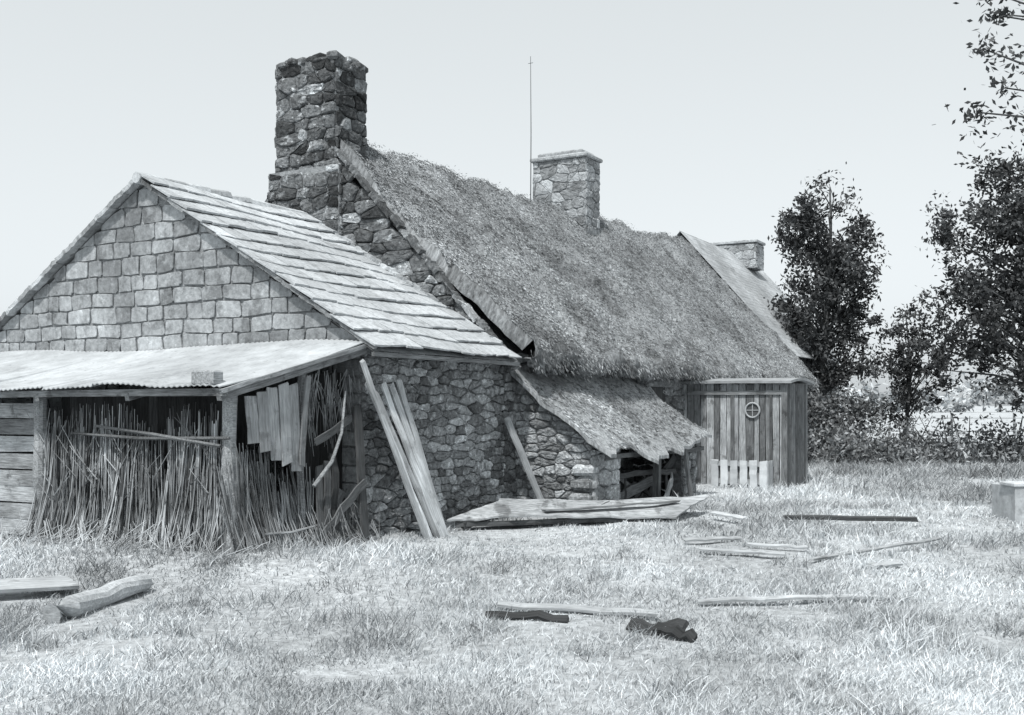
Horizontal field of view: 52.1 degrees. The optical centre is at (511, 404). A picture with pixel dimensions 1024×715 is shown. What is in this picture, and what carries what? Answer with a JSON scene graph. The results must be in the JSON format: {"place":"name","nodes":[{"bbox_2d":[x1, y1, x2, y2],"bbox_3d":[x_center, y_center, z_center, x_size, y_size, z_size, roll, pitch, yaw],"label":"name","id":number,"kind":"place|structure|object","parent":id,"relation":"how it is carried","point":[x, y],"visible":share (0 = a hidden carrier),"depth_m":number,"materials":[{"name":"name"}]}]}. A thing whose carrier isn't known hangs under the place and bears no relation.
{"place":"outdoors","nodes":[
{"label":"outdoors","id":0,"kind":"place"},
{"bbox_2d":[0,406,1023,714],"bbox_3d":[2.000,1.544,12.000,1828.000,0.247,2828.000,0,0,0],"label":"ground","id":1,"kind":"structure","parent":0,"point":[494,534],"depth_m":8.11,"materials":[{"name":"grey plant"}]},
{"bbox_2d":[0,576,78,592],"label":"scrap board","id":2,"kind":"object","parent":1,"relation":"on","point":[33,584],"visible":1,"depth_m":8.53,"materials":[{"name":"grey wood"}]},
{"bbox_2d":[42,573,152,623],"bbox_3d":[-3.271,1.536,8.345,0.186,0.220,1.155,0,0,15],"label":"cut log","id":3,"kind":"object","parent":1,"relation":"on","point":[75,605],"visible":0.98,"depth_m":8.21,"materials":[{"name":"grey wood"}]},
{"bbox_2d":[0,339,384,560],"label":"corrugated roof shed","id":4,"kind":"structure","parent":1,"relation":"on","point":[158,459],"depth_m":11.03,"materials":[{"name":"grey wood"}]},
{"bbox_2d":[0,171,521,535],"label":"stone annex","id":5,"kind":"object","parent":1,"relation":"on","point":[144,261],"visible":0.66,"depth_m":13.52,"materials":[{"name":"stone"}]},
{"bbox_2d":[360,359,448,539],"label":"leaning planks","id":6,"kind":"object","parent":1,"relation":"on","point":[420,479],"visible":0.94,"depth_m":12.07,"materials":[{"name":"grey wood"}]},
{"bbox_2d":[504,417,543,498],"bbox_3d":[0.226,0.893,14.578,0.697,1.465,0.146,0,0,-5],"label":"leaning plank","id":7,"kind":"object","parent":1,"relation":"on","point":[522,456],"visible":0.76,"depth_m":14.54,"materials":[{"name":"grey wood"}]},
{"bbox_2d":[265,50,820,498],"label":"thatched cottage","id":8,"kind":"structure","parent":1,"relation":"on","point":[558,274],"depth_m":17.63,"materials":[{"name":"plant"}]},
{"bbox_2d":[528,56,530,198],"bbox_3d":[0.412,-5.925,22.994,0.120,3.450,0.042,0,0,29],"label":"aerial mast","id":9,"kind":"object","parent":8,"relation":"on","point":[530,145],"visible":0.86,"depth_m":22.99,"materials":[{"name":"metal"}]},
{"bbox_2d":[645,387,664,487],"bbox_3d":[2.690,0.625,19.708,0.050,1.950,0.925,0,0,29],"label":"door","id":10,"kind":"structure","parent":8,"relation":"in","point":[659,391],"depth_m":19.84,"materials":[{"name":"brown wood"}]},
{"bbox_2d":[447,494,706,529],"bbox_3d":[1.031,1.406,13.937,4.037,0.337,0.831,0,0,-20],"label":"fallen panel","id":11,"kind":"object","parent":1,"relation":"on","point":[569,512],"visible":1,"depth_m":13.82,"materials":[{"name":"grey wood"}]},
{"bbox_2d":[496,600,658,616],"bbox_3d":[0.492,1.544,7.949,1.227,0.090,0.114,0,0,5],"label":"scrap board","id":12,"kind":"object","parent":1,"relation":"on","point":[556,606],"visible":0.96,"depth_m":7.93,"materials":[{"name":"grey wood"}]},
{"bbox_2d":[510,369,711,499],"bbox_3d":[1.812,0.620,16.527,1.609,2.360,4.775,0,0,29],"label":"stone lean to","id":13,"kind":"object","parent":1,"relation":"on","point":[576,433],"visible":0.91,"depth_m":15.29,"materials":[{"name":"stone"}]},
{"bbox_2d":[682,536,742,541],"bbox_3d":[2.357,1.571,12.298,0.750,0.046,0.109,0,0,-16],"label":"scrap board","id":14,"kind":"object","parent":1,"relation":"on","point":[704,539],"visible":1,"depth_m":12.27,"materials":[{"name":"grey wood"}]},
{"bbox_2d":[709,511,747,519],"bbox_3d":[2.929,1.487,14.145,0.113,0.072,0.615,0,0,-36],"label":"scrap board","id":15,"kind":"object","parent":1,"relation":"on","point":[735,516],"visible":1,"depth_m":14.12,"materials":[{"name":"grey wood"}]},
{"bbox_2d":[711,459,773,487],"bbox_3d":[4.427,1.316,20.178,1.122,0.538,0.403,0,0,29],"label":"picket fence","id":16,"kind":"object","parent":1,"relation":"on","point":[765,473],"visible":0.94,"depth_m":19.99,"materials":[{"name":"white paint"}]},
{"bbox_2d":[699,547,785,555],"bbox_3d":[2.396,1.526,10.927,0.904,0.041,0.105,0,0,24],"label":"scrap board","id":17,"kind":"object","parent":1,"relation":"on","point":[749,551],"visible":1,"depth_m":10.90,"materials":[{"name":"grey wood"}]},
{"bbox_2d":[681,378,814,487],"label":"wooden outhouse","id":18,"kind":"structure","parent":1,"relation":"on","point":[744,419],"depth_m":20.48,"materials":[{"name":"grey wood"}]},
{"bbox_2d":[679,235,838,448],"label":"walls","id":19,"kind":"structure","parent":1,"relation":"on","point":[800,358],"depth_m":32.39,"materials":[{"name":"stone"}]},
{"bbox_2d":[718,243,763,270],"bbox_3d":[7.713,-5.025,35.919,1.662,0.859,0.975,0,0,29],"label":"chimney","id":20,"kind":"object","parent":19,"relation":"attached to","point":[758,254],"depth_m":35.34,"materials":[{"name":"grey stone"}]},
{"bbox_2d":[711,239,765,245],"bbox_3d":[7.712,-5.510,35.917,1.700,0.100,1.000,0,0,29],"label":"chimney cap","id":21,"kind":"object","parent":20,"relation":"on","point":[759,242],"visible":0.53,"depth_m":35.46,"materials":[{"name":"grey stone"}]},
{"bbox_2d":[676,230,842,362],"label":"slate roof","id":22,"kind":"structure","parent":19,"relation":"on","point":[741,279],"depth_m":32.20,"materials":[{"name":"grey stone"}]},
{"bbox_2d":[747,542,807,548],"bbox_3d":[2.905,1.542,11.474,0.664,0.046,0.080,0,0,23],"label":"scrap board","id":23,"kind":"object","parent":1,"relation":"on","point":[778,545],"visible":1,"depth_m":11.46,"materials":[{"name":"grey wood"}]},
{"bbox_2d":[697,594,888,603],"bbox_3d":[2.253,1.554,8.401,1.556,0.058,0.084,0,0,-4],"label":"scrap board","id":24,"kind":"object","parent":1,"relation":"on","point":[758,599],"visible":0.85,"depth_m":8.38,"materials":[{"name":"grey wood"}]},
{"bbox_2d":[763,162,892,449],"bbox_3d":[9.479,-2.803,32.023,4.700,9.235,3.462,0,0,0],"label":"broadleaf tree","id":25,"kind":"object","parent":1,"relation":"on","point":[836,263],"visible":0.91,"depth_m":31.71,"materials":[{"name":"black plant"}]},
{"bbox_2d":[783,515,917,521],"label":"dark timber beam","id":26,"kind":"structure","parent":1,"relation":"on","point":[869,518],"depth_m":13.85,"materials":[{"name":"brown wood"}]},
{"bbox_2d":[808,537,941,560],"bbox_3d":[3.952,1.533,11.250,2.469,0.049,0.060,0,0,-38],"label":"scrap board","id":27,"kind":"object","parent":1,"relation":"on","point":[871,549],"visible":0.96,"depth_m":11.18,"materials":[{"name":"grey wood"}]},
{"bbox_2d":[868,561,902,567],"bbox_3d":[3.596,1.534,10.098,0.590,0.083,0.095,0,0,-45],"label":"scrap board","id":28,"kind":"object","parent":1,"relation":"on","point":[887,563],"visible":0.96,"depth_m":10.08,"materials":[{"name":"grey wood"}]},
{"bbox_2d":[865,299,963,460],"bbox_3d":[11.508,-0.626,30.077,2.785,4.874,2.392,0,0,0],"label":"tree","id":29,"kind":"object","parent":1,"relation":"on","point":[905,393],"visible":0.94,"depth_m":29.89,"materials":[{"name":"black plant"}]},
{"bbox_2d":[807,378,1023,466],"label":"hedge","id":30,"kind":"object","parent":1,"relation":"on","point":[842,438],"visible":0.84,"depth_m":28.80,"materials":[{"name":"grey plant"}]},
{"bbox_2d":[839,367,1023,412],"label":"distant tree line","id":31,"kind":"object","parent":1,"relation":"on","point":[956,407],"visible":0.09,"depth_m":227.66,"materials":[{"name":"grey plant"}]},
{"bbox_2d":[860,414,1023,444],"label":"field fence","id":32,"kind":"object","parent":1,"relation":"on","point":[951,417],"visible":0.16,"depth_m":39.98,"materials":[{"name":"grey wood"}]},
{"bbox_2d":[913,128,1023,416],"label":"roadside tree","id":33,"kind":"object","parent":1,"relation":"on","point":[991,337],"visible":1,"depth_m":27.79,"materials":[{"name":"black plant"}]},
{"bbox_2d":[933,0,1023,146],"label":"spreading tree","id":34,"kind":"object","parent":1,"relation":"on","point":[1000,16],"visible":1,"depth_m":14.13,"materials":[{"name":"black plant"}]},
{"bbox_2d":[992,481,1023,522],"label":"stone trough","id":35,"kind":"object","parent":1,"relation":"on","point":[1008,499],"visible":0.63,"depth_m":14.24,"materials":[{"name":"grey stone"}]},
{"bbox_2d":[0,0,1023,405],"label":"sky","id":36,"kind":"structure","parent":0,"point":[705,120],"materials":[{"name":"white"}]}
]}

